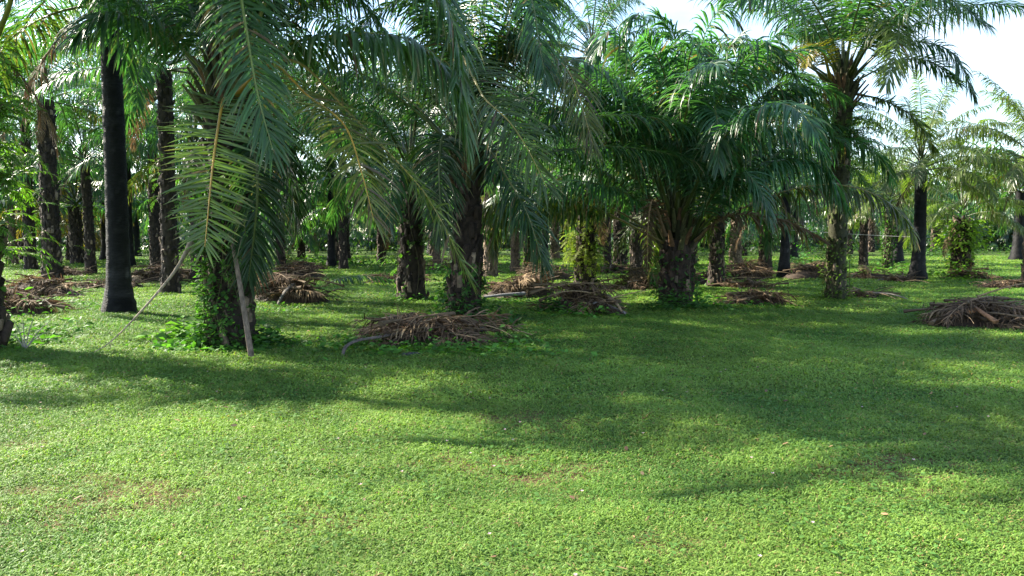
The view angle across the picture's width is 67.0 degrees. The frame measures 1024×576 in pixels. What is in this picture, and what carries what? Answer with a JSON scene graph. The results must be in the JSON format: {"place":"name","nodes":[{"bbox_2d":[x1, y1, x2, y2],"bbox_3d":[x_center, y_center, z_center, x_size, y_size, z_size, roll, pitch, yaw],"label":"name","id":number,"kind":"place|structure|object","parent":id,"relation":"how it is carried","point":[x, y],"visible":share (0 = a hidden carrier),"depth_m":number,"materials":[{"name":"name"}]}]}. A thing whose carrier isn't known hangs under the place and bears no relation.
{"place":"outdoors","nodes":[
{"label":"outdoors","id":0,"kind":"place"},
{"bbox_2d":[0,246,1023,575],"bbox_3d":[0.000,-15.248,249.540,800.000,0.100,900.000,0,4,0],"label":"ground","id":1,"kind":"structure","parent":0,"point":[414,466],"depth_m":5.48,"materials":[{"name":"green plant"}]},
{"bbox_2d":[0,118,64,231],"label":"oil palm","id":2,"kind":"object","parent":1,"relation":"on","point":[7,140],"visible":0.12,"depth_m":42.66,"materials":[{"name":"green plant"}]},
{"bbox_2d":[11,315,55,348],"bbox_3d":[-6.585,0.611,10.631,0.616,0.531,0.224,1,4,11],"label":"dry weed","id":3,"kind":"object","parent":1,"relation":"on","point":[24,345],"visible":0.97,"depth_m":10.71,"materials":[{"name":"grey plant"}]},
{"bbox_2d":[0,131,79,263],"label":"oil palm","id":4,"kind":"object","parent":1,"relation":"on","point":[12,231],"visible":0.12,"depth_m":43.76,"materials":[{"name":"green plant"}]},
{"bbox_2d":[0,0,84,348],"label":"oil palm","id":5,"kind":"object","parent":1,"relation":"on","point":[6,325],"visible":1,"depth_m":10.82,"materials":[{"name":"green plant"}]},
{"bbox_2d":[4,282,84,315],"bbox_3d":[-9.789,0.287,15.462,2.159,0.892,2.391,2,4,27],"label":"frond pile","id":6,"kind":"object","parent":1,"relation":"on","point":[13,299],"visible":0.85,"depth_m":15.29,"materials":[{"name":"brown plant"}]},
{"bbox_2d":[4,149,97,259],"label":"oil palm","id":7,"kind":"object","parent":1,"relation":"on","point":[20,243],"visible":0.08,"depth_m":51.20,"materials":[{"name":"green plant"}]},
{"bbox_2d":[0,143,105,259],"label":"oil palm","id":8,"kind":"object","parent":1,"relation":"on","point":[67,254],"visible":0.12,"depth_m":48.17,"materials":[{"name":"green plant"}]},
{"bbox_2d":[4,271,104,296],"bbox_3d":[-12.712,0.001,20.790,3.419,1.009,2.236,-2,4,-21],"label":"frond pile","id":9,"kind":"object","parent":1,"relation":"on","point":[56,286],"visible":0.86,"depth_m":20.69,"materials":[{"name":"brown plant"}]},
{"bbox_2d":[35,265,96,276],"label":"frond pile","id":10,"kind":"object","parent":1,"relation":"on","point":[68,271],"visible":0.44,"depth_m":31.45,"materials":[{"name":"brown plant"}]},
{"bbox_2d":[0,5,139,269],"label":"oil palm","id":11,"kind":"object","parent":1,"relation":"on","point":[30,262],"visible":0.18,"depth_m":37.02,"materials":[{"name":"green plant"}]},
{"bbox_2d":[0,0,156,279],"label":"oil palm","id":12,"kind":"object","parent":1,"relation":"on","point":[49,190],"visible":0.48,"depth_m":28.31,"materials":[{"name":"green plant"}]},
{"bbox_2d":[0,127,182,265],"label":"oil palm","id":13,"kind":"object","parent":1,"relation":"on","point":[75,236],"visible":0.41,"depth_m":43.23,"materials":[{"name":"green plant"}]},
{"bbox_2d":[34,146,148,259],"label":"oil palm","id":14,"kind":"object","parent":1,"relation":"on","point":[103,245],"visible":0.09,"depth_m":50.63,"materials":[{"name":"green plant"}]},
{"bbox_2d":[0,70,187,273],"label":"oil palm","id":15,"kind":"object","parent":1,"relation":"on","point":[89,243],"visible":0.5,"depth_m":32.53,"materials":[{"name":"green plant"}]},
{"bbox_2d":[18,9,203,269],"bbox_3d":[-17.278,-7.532,35.853,10.059,13.618,10.684,0,4,0],"label":"oil palm","id":16,"kind":"object","parent":1,"relation":"on","point":[154,236],"visible":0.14,"depth_m":35.85,"materials":[{"name":"green plant"}]},
{"bbox_2d":[71,275,159,289],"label":"frond pile","id":17,"kind":"object","parent":1,"relation":"on","point":[134,283],"visible":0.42,"depth_m":24.05,"materials":[{"name":"brown plant"}]},
{"bbox_2d":[57,95,182,265],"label":"oil palm","id":18,"kind":"object","parent":1,"relation":"on","point":[131,246],"visible":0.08,"depth_m":40.73,"materials":[{"name":"green plant"}]},
{"bbox_2d":[77,173,189,256],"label":"oil palm","id":19,"kind":"object","parent":1,"relation":"on","point":[136,230],"visible":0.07,"depth_m":60.41,"materials":[{"name":"black plant"}]},
{"bbox_2d":[94,241,194,351],"bbox_3d":[-5.054,0.156,10.495,1.427,1.608,0.266,-1,4,-21],"label":"bare rachis","id":20,"kind":"object","parent":1,"relation":"on","point":[183,256],"visible":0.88,"depth_m":10.56,"materials":[{"name":"plant"}]},
{"bbox_2d":[9,0,315,293],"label":"oil palm","id":21,"kind":"object","parent":1,"relation":"on","point":[164,91],"visible":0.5,"depth_m":21.23,"materials":[{"name":"green plant"}]},
{"bbox_2d":[131,261,193,281],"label":"frond pile","id":22,"kind":"object","parent":1,"relation":"on","point":[154,271],"visible":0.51,"depth_m":26.52,"materials":[{"name":"brown plant"}]},
{"bbox_2d":[139,212,206,251],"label":"oil palm","id":23,"kind":"object","parent":1,"relation":"on","point":[178,223],"visible":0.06,"depth_m":73.97,"materials":[{"name":"green plant"}]},
{"bbox_2d":[0,0,350,313],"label":"oil palm","id":24,"kind":"object","parent":1,"relation":"on","point":[118,293],"visible":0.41,"depth_m":16.00,"materials":[{"name":"black plant"}]},
{"bbox_2d":[68,8,308,281],"bbox_3d":[-10.816,-4.870,26.291,7.571,9.607,7.461,-4,5,-44],"label":"oil palm","id":25,"kind":"object","parent":1,"relation":"on","point":[154,135],"visible":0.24,"depth_m":25.80,"materials":[{"name":"green plant"}]},
{"bbox_2d":[130,131,325,239],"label":"oil palm","id":26,"kind":"object","parent":1,"relation":"on","point":[145,206],"visible":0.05,"depth_m":42.40,"materials":[{"name":"green plant"}]},
{"bbox_2d":[137,37,326,181],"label":"oil palm","id":27,"kind":"object","parent":1,"relation":"on","point":[182,114],"visible":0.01,"depth_m":40.92,"materials":[{"name":"green plant"}]},
{"bbox_2d":[227,228,254,356],"bbox_3d":[-3.683,0.050,10.495,0.088,1.718,0.762,-3,5,-38],"label":"dry stick","id":28,"kind":"object","parent":1,"relation":"on","point":[249,343],"visible":0.86,"depth_m":10.42,"materials":[{"name":"grey wood"}]},
{"bbox_2d":[7,0,485,346],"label":"oil palm","id":29,"kind":"object","parent":1,"relation":"on","point":[223,105],"visible":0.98,"depth_m":10.28,"materials":[{"name":"green plant"}]},
{"bbox_2d":[175,22,376,265],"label":"oil palm","id":30,"kind":"object","parent":1,"relation":"on","point":[281,257],"visible":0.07,"depth_m":40.72,"materials":[{"name":"green plant"}]},
{"bbox_2d":[254,269,344,304],"bbox_3d":[-5.502,-0.060,18.616,2.933,1.202,2.313,0,4,0],"label":"frond pile","id":31,"kind":"object","parent":1,"relation":"on","point":[289,288],"visible":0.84,"depth_m":18.35,"materials":[{"name":"brown plant"}]},
{"bbox_2d":[270,262,328,277],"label":"frond pile","id":32,"kind":"object","parent":1,"relation":"on","point":[301,270],"visible":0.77,"depth_m":29.97,"materials":[{"name":"brown plant"}]},
{"bbox_2d":[273,256,326,270],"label":"frond pile","id":33,"kind":"object","parent":1,"relation":"on","point":[295,263],"visible":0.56,"depth_m":36.02,"materials":[{"name":"brown plant"}]},
{"bbox_2d":[256,174,352,258],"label":"oil palm","id":34,"kind":"object","parent":1,"relation":"on","point":[310,243],"visible":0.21,"depth_m":53.30,"materials":[{"name":"green plant"}]},
{"bbox_2d":[285,174,363,251],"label":"oil palm","id":35,"kind":"object","parent":1,"relation":"on","point":[314,236],"visible":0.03,"depth_m":74.17,"materials":[{"name":"green plant"}]},
{"bbox_2d":[252,146,399,261],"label":"oil palm","id":36,"kind":"object","parent":1,"relation":"on","point":[321,211],"visible":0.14,"depth_m":42.88,"materials":[{"name":"green plant"}]},
{"bbox_2d":[252,45,420,265],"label":"oil palm","id":37,"kind":"object","parent":1,"relation":"on","point":[331,259],"visible":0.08,"depth_m":40.72,"materials":[{"name":"green plant"}]},
{"bbox_2d":[262,75,418,269],"bbox_3d":[-7.897,-5.556,36.547,7.618,9.625,7.300,0,4,0],"label":"oil palm","id":38,"kind":"object","parent":1,"relation":"on","point":[342,251],"visible":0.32,"depth_m":36.52,"materials":[{"name":"green plant"}]},
{"bbox_2d":[286,173,395,240],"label":"oil palm","id":39,"kind":"object","parent":1,"relation":"on","point":[322,227],"visible":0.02,"depth_m":57.23,"materials":[{"name":"green plant"}]},
{"bbox_2d":[287,168,399,258],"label":"oil palm","id":40,"kind":"object","parent":1,"relation":"on","point":[347,238],"visible":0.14,"depth_m":53.27,"materials":[{"name":"green plant"}]},
{"bbox_2d":[308,196,391,245],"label":"oil palm","id":41,"kind":"object","parent":1,"relation":"on","point":[360,237],"visible":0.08,"depth_m":64.85,"materials":[{"name":"green plant"}]},
{"bbox_2d":[326,275,395,285],"bbox_3d":[-4.766,-0.154,25.001,2.445,0.563,1.034,-1,4,-15],"label":"fallen frond","id":42,"kind":"object","parent":1,"relation":"on","point":[360,279],"visible":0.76,"depth_m":24.89,"materials":[{"name":"plant"}]},
{"bbox_2d":[298,49,429,262],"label":"oil palm","id":43,"kind":"object","parent":1,"relation":"on","point":[380,250],"visible":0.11,"depth_m":45.32,"materials":[{"name":"green plant"}]},
{"bbox_2d":[341,332,401,355],"bbox_3d":[-1.937,0.764,10.659,0.122,0.259,1.104,3,5,38],"label":"cut petiole","id":44,"kind":"object","parent":1,"relation":"on","point":[346,346],"visible":0.86,"depth_m":10.49,"materials":[{"name":"grey wood"}]},
{"bbox_2d":[362,268,441,283],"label":"frond pile","id":45,"kind":"object","parent":1,"relation":"on","point":[394,276],"visible":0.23,"depth_m":26.62,"materials":[{"name":"brown plant"}]},
{"bbox_2d":[376,141,447,256],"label":"oil palm","id":46,"kind":"object","parent":1,"relation":"on","point":[430,251],"visible":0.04,"depth_m":59.98,"materials":[{"name":"green plant"}]},
{"bbox_2d":[256,2,577,300],"bbox_3d":[-2.563,-3.679,19.001,8.052,8.180,7.250,-3,5,-34],"label":"oil palm","id":47,"kind":"object","parent":1,"relation":"on","point":[411,272],"visible":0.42,"depth_m":18.72,"materials":[{"name":"green plant"}]},
{"bbox_2d":[341,9,499,262],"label":"oil palm","id":48,"kind":"object","parent":1,"relation":"on","point":[436,255],"visible":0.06,"depth_m":40.81,"materials":[{"name":"green plant"}]},
{"bbox_2d":[425,258,448,269],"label":"frond pile","id":49,"kind":"object","parent":1,"relation":"on","point":[432,265],"visible":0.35,"depth_m":35.04,"materials":[{"name":"brown plant"}]},
{"bbox_2d":[346,304,532,348],"bbox_3d":[-1.202,0.674,11.502,2.478,0.919,2.087,2,5,31],"label":"frond pile","id":50,"kind":"object","parent":1,"relation":"on","point":[416,325],"visible":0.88,"depth_m":11.25,"materials":[{"name":"brown plant"}]},
{"bbox_2d":[168,0,763,317],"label":"oil palm","id":51,"kind":"object","parent":1,"relation":"on","point":[465,187],"visible":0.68,"depth_m":14.30,"materials":[{"name":"green plant"}]},
{"bbox_2d":[395,126,559,261],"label":"oil palm","id":52,"kind":"object","parent":1,"relation":"on","point":[482,194],"visible":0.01,"depth_m":42.72,"materials":[{"name":"green plant"}]},
{"bbox_2d":[421,85,545,276],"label":"oil palm","id":53,"kind":"object","parent":1,"relation":"on","point":[492,269],"visible":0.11,"depth_m":29.45,"materials":[{"name":"green plant"}]},
{"bbox_2d":[0,229,994,361],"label":"weeds","id":54,"kind":"object","parent":1,"relation":"on","point":[270,335],"visible":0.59,"depth_m":11.98,"materials":[{"name":"green plant"}]},
{"bbox_2d":[484,292,525,297],"bbox_3d":[-0.182,0.179,19.716,1.065,0.152,0.211,-1,4,-13],"label":"cut petiole","id":55,"kind":"object","parent":1,"relation":"on","point":[507,294],"visible":0.95,"depth_m":19.65,"materials":[{"name":"grey wood"}]},
{"bbox_2d":[451,99,559,271],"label":"oil palm","id":56,"kind":"object","parent":1,"relation":"on","point":[514,256],"visible":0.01,"depth_m":34.50,"materials":[{"name":"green plant"}]},
{"bbox_2d":[1,166,1013,251],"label":"wood","id":57,"kind":"object","parent":1,"relation":"on","point":[1006,238],"visible":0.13,"depth_m":82.87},
{"bbox_2d":[3,238,1011,258],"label":"undergrowth","id":58,"kind":"object","parent":1,"relation":"on","point":[937,252],"visible":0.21,"depth_m":64.69,"materials":[{"name":"green plant"}]},
{"bbox_2d":[482,265,565,298],"bbox_3d":[0.415,-0.072,20.525,2.710,1.095,2.576,0,4,0],"label":"frond pile","id":59,"kind":"object","parent":1,"relation":"on","point":[523,283],"visible":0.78,"depth_m":20.36,"materials":[{"name":"brown plant"}]},
{"bbox_2d":[452,81,609,272],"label":"oil palm","id":60,"kind":"object","parent":1,"relation":"on","point":[524,257],"visible":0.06,"depth_m":30.98,"materials":[{"name":"green plant"}]},
{"bbox_2d":[511,261,574,280],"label":"frond pile","id":61,"kind":"object","parent":1,"relation":"on","point":[564,275],"visible":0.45,"depth_m":27.27,"materials":[{"name":"brown plant"}]},
{"bbox_2d":[481,82,617,269],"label":"oil palm","id":62,"kind":"object","parent":1,"relation":"on","point":[546,238],"visible":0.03,"depth_m":34.49,"materials":[{"name":"green plant"}]},
{"bbox_2d":[559,228,567,251],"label":"oil palm","id":63,"kind":"object","parent":1,"relation":"on","point":[561,241],"visible":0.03,"depth_m":74.39,"materials":[{"name":"green plant"}]},
{"bbox_2d":[519,175,613,259],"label":"oil palm","id":64,"kind":"object","parent":1,"relation":"on","point":[554,248],"visible":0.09,"depth_m":52.41,"materials":[{"name":"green plant"}]},
{"bbox_2d":[483,42,661,287],"bbox_3d":[2.463,-3.719,23.667,7.079,7.741,6.733,0,4,0],"label":"oil palm","id":65,"kind":"object","parent":1,"relation":"on","point":[585,261],"visible":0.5,"depth_m":23.64,"materials":[{"name":"green plant"}]},
{"bbox_2d":[535,155,628,265],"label":"oil palm","id":66,"kind":"object","parent":1,"relation":"on","point":[608,258],"visible":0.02,"depth_m":40.84,"materials":[{"name":"green plant"}]},
{"bbox_2d":[524,274,649,314],"bbox_3d":[1.412,0.284,15.862,2.309,1.162,2.368,-2,4,-26],"label":"frond pile","id":67,"kind":"object","parent":1,"relation":"on","point":[575,294],"visible":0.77,"depth_m":15.62,"materials":[{"name":"brown plant"}]},
{"bbox_2d":[506,0,708,258],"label":"oil palm","id":68,"kind":"object","parent":1,"relation":"on","point":[605,12],"visible":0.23,"depth_m":31.30,"materials":[{"name":"green plant"}]},
{"bbox_2d":[597,262,646,274],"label":"frond pile","id":69,"kind":"object","parent":1,"relation":"on","point":[611,267],"visible":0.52,"depth_m":32.20,"materials":[{"name":"brown plant"}]},
{"bbox_2d":[556,98,695,263],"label":"oil palm","id":70,"kind":"object","parent":1,"relation":"on","point":[617,226],"visible":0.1,"depth_m":42.87,"materials":[{"name":"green plant"}]},
{"bbox_2d":[601,264,660,290],"bbox_3d":[4.057,-0.206,22.948,2.778,1.062,1.948,0,4,0],"label":"frond pile","id":71,"kind":"object","parent":1,"relation":"on","point":[637,282],"visible":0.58,"depth_m":22.88,"materials":[{"name":"brown plant"}]},
{"bbox_2d":[547,66,726,275],"bbox_3d":[4.892,-4.361,28.355,7.110,8.344,7.434,-1,4,-18],"label":"oil palm","id":72,"kind":"object","parent":1,"relation":"on","point":[636,256],"visible":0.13,"depth_m":28.45,"materials":[{"name":"green plant"}]},
{"bbox_2d":[624,187,735,263],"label":"oil palm","id":73,"kind":"object","parent":1,"relation":"on","point":[695,255],"visible":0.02,"depth_m":42.27,"materials":[{"name":"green plant"}]},
{"bbox_2d":[447,0,920,306],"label":"oil palm","id":74,"kind":"object","parent":1,"relation":"on","point":[719,120],"visible":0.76,"depth_m":16.64,"materials":[{"name":"green plant"}]},
{"bbox_2d":[607,54,831,286],"bbox_3d":[6.212,-3.652,24.105,7.684,7.484,6.837,0,4,0],"label":"oil palm","id":75,"kind":"object","parent":1,"relation":"on","point":[716,266],"visible":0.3,"depth_m":23.93,"materials":[{"name":"green plant"}]},
{"bbox_2d":[692,265,760,284],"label":"frond pile","id":76,"kind":"object","parent":1,"relation":"on","point":[703,280],"visible":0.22,"depth_m":25.45,"materials":[{"name":"brown plant"}]},
{"bbox_2d":[708,273,806,288],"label":"frond pile","id":77,"kind":"object","parent":1,"relation":"on","point":[752,283],"visible":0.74,"depth_m":23.55,"materials":[{"name":"brown plant"}]},
{"bbox_2d":[713,285,802,305],"bbox_3d":[5.638,0.312,18.234,2.291,0.881,2.124,0,4,0],"label":"frond pile","id":78,"kind":"object","parent":1,"relation":"on","point":[751,294],"visible":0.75,"depth_m":18.06,"materials":[{"name":"brown plant"}]},
{"bbox_2d":[725,258,790,279],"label":"frond pile","id":79,"kind":"object","parent":1,"relation":"on","point":[758,270],"visible":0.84,"depth_m":28.43,"materials":[{"name":"brown plant"}]},
{"bbox_2d":[701,168,818,263],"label":"oil palm","id":80,"kind":"object","parent":1,"relation":"on","point":[735,255],"visible":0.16,"depth_m":43.91,"materials":[{"name":"green plant"}]},
{"bbox_2d":[724,200,801,255],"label":"oil palm","id":81,"kind":"object","parent":1,"relation":"on","point":[743,240],"visible":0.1,"depth_m":60.44,"materials":[{"name":"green plant"}]},
{"bbox_2d":[693,147,854,270],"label":"oil palm","id":82,"kind":"object","parent":1,"relation":"on","point":[762,257],"visible":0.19,"depth_m":32.17,"materials":[{"name":"green plant"}]},
{"bbox_2d":[730,150,851,258],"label":"oil palm","id":83,"kind":"object","parent":1,"relation":"on","point":[793,250],"visible":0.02,"depth_m":52.38,"materials":[{"name":"green plant"}]},
{"bbox_2d":[790,257,825,269],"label":"frond pile","id":84,"kind":"object","parent":1,"relation":"on","point":[791,263],"visible":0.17,"depth_m":35.18,"materials":[{"name":"brown plant"}]},
{"bbox_2d":[772,260,850,279],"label":"frond pile","id":85,"kind":"object","parent":1,"relation":"on","point":[807,271],"visible":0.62,"depth_m":28.15,"materials":[{"name":"brown plant"}]},
{"bbox_2d":[736,64,895,277],"bbox_3d":[10.318,-4.469,28.616,7.040,8.427,6.458,2,4,26],"label":"oil palm","id":86,"kind":"object","parent":1,"relation":"on","point":[784,261],"visible":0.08,"depth_m":28.76,"materials":[{"name":"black plant"}]},
{"bbox_2d":[641,0,1023,299],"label":"oil palm","id":87,"kind":"object","parent":1,"relation":"on","point":[850,20],"visible":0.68,"depth_m":18.48,"materials":[{"name":"green plant"}]},
{"bbox_2d":[805,190,894,253],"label":"oil palm","id":88,"kind":"object","parent":1,"relation":"on","point":[851,234],"visible":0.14,"depth_m":67.51,"materials":[{"name":"green plant"}]},
{"bbox_2d":[812,151,928,265],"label":"oil palm","id":89,"kind":"object","parent":1,"relation":"on","point":[863,252],"visible":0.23,"depth_m":39.51,"materials":[{"name":"green plant"}]},
{"bbox_2d":[847,262,895,279],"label":"frond pile","id":90,"kind":"object","parent":1,"relation":"on","point":[866,273],"visible":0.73,"depth_m":28.56,"materials":[{"name":"brown plant"}]},
{"bbox_2d":[847,286,906,299],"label":"frond pile","id":91,"kind":"object","parent":1,"relation":"on","point":[872,294],"visible":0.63,"depth_m":20.03,"materials":[{"name":"brown plant"}]},
{"bbox_2d":[856,182,913,251],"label":"oil palm","id":92,"kind":"object","parent":1,"relation":"on","point":[871,244],"visible":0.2,"depth_m":74.91,"materials":[{"name":"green plant"}]},
{"bbox_2d":[824,138,960,267],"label":"oil palm","id":93,"kind":"object","parent":1,"relation":"on","point":[888,248],"visible":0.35,"depth_m":37.09,"materials":[{"name":"green plant"}]},
{"bbox_2d":[819,140,976,262],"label":"oil palm","id":94,"kind":"object","parent":1,"relation":"on","point":[899,255],"visible":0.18,"depth_m":44.49,"materials":[{"name":"green plant"}]},
{"bbox_2d":[875,266,931,283],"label":"frond pile","id":95,"kind":"object","parent":1,"relation":"on","point":[898,277],"visible":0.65,"depth_m":26.62,"materials":[{"name":"brown plant"}]},
{"bbox_2d":[830,69,1023,280],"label":"oil palm","id":96,"kind":"object","parent":1,"relation":"on","point":[918,256],"visible":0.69,"depth_m":27.39,"materials":[{"name":"green plant"}]},
{"bbox_2d":[882,172,994,251],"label":"oil palm","id":97,"kind":"object","parent":1,"relation":"on","point":[935,234],"visible":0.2,"depth_m":76.80,"materials":[{"name":"green plant"}]},
{"bbox_2d":[885,138,1023,272],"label":"oil palm","id":98,"kind":"object","parent":1,"relation":"on","point":[961,239],"visible":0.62,"depth_m":29.68,"materials":[{"name":"green plant"}]},
{"bbox_2d":[903,283,1023,330],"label":"frond pile","id":99,"kind":"object","parent":1,"relation":"on","point":[1008,314],"visible":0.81,"depth_m":13.62,"materials":[{"name":"brown plant"}]},
{"bbox_2d":[969,304,998,323],"bbox_3d":[8.191,0.417,13.550,0.157,0.342,0.825,0,4,-6],"label":"cut petiole","id":100,"kind":"object","parent":99,"relation":"on","point":[989,317],"visible":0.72,"depth_m":13.29,"materials":[{"name":"brown wood"}]},
{"bbox_2d":[941,260,1003,279],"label":"frond pile","id":101,"kind":"object","parent":1,"relation":"on","point":[963,272],"visible":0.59,"depth_m":28.78,"materials":[{"name":"brown plant"}]},
{"bbox_2d":[922,70,1023,280],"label":"oil palm","id":102,"kind":"object","parent":1,"relation":"on","point":[1018,115],"visible":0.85,"depth_m":26.79,"materials":[{"name":"green plant"}]},
{"bbox_2d":[938,134,1023,259],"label":"oil palm","id":103,"kind":"object","parent":1,"relation":"on","point":[1016,248],"visible":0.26,"depth_m":50.87,"materials":[{"name":"green plant"}]},
{"bbox_2d":[948,153,1022,236],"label":"oil palm","id":104,"kind":"object","parent":1,"relation":"on","point":[1003,230],"visible":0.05,"depth_m":60.81,"materials":[{"name":"green plant"}]},
{"bbox_2d":[970,270,1023,288],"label":"frond pile","id":105,"kind":"object","parent":1,"relation":"on","point":[995,283],"visible":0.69,"depth_m":23.48,"materials":[{"name":"brown plant"}]},
{"bbox_2d":[0,0,1023,231],"label":"sky","id":106,"kind":"structure","parent":0,"point":[1000,56],"materials":[{"name":"white"}]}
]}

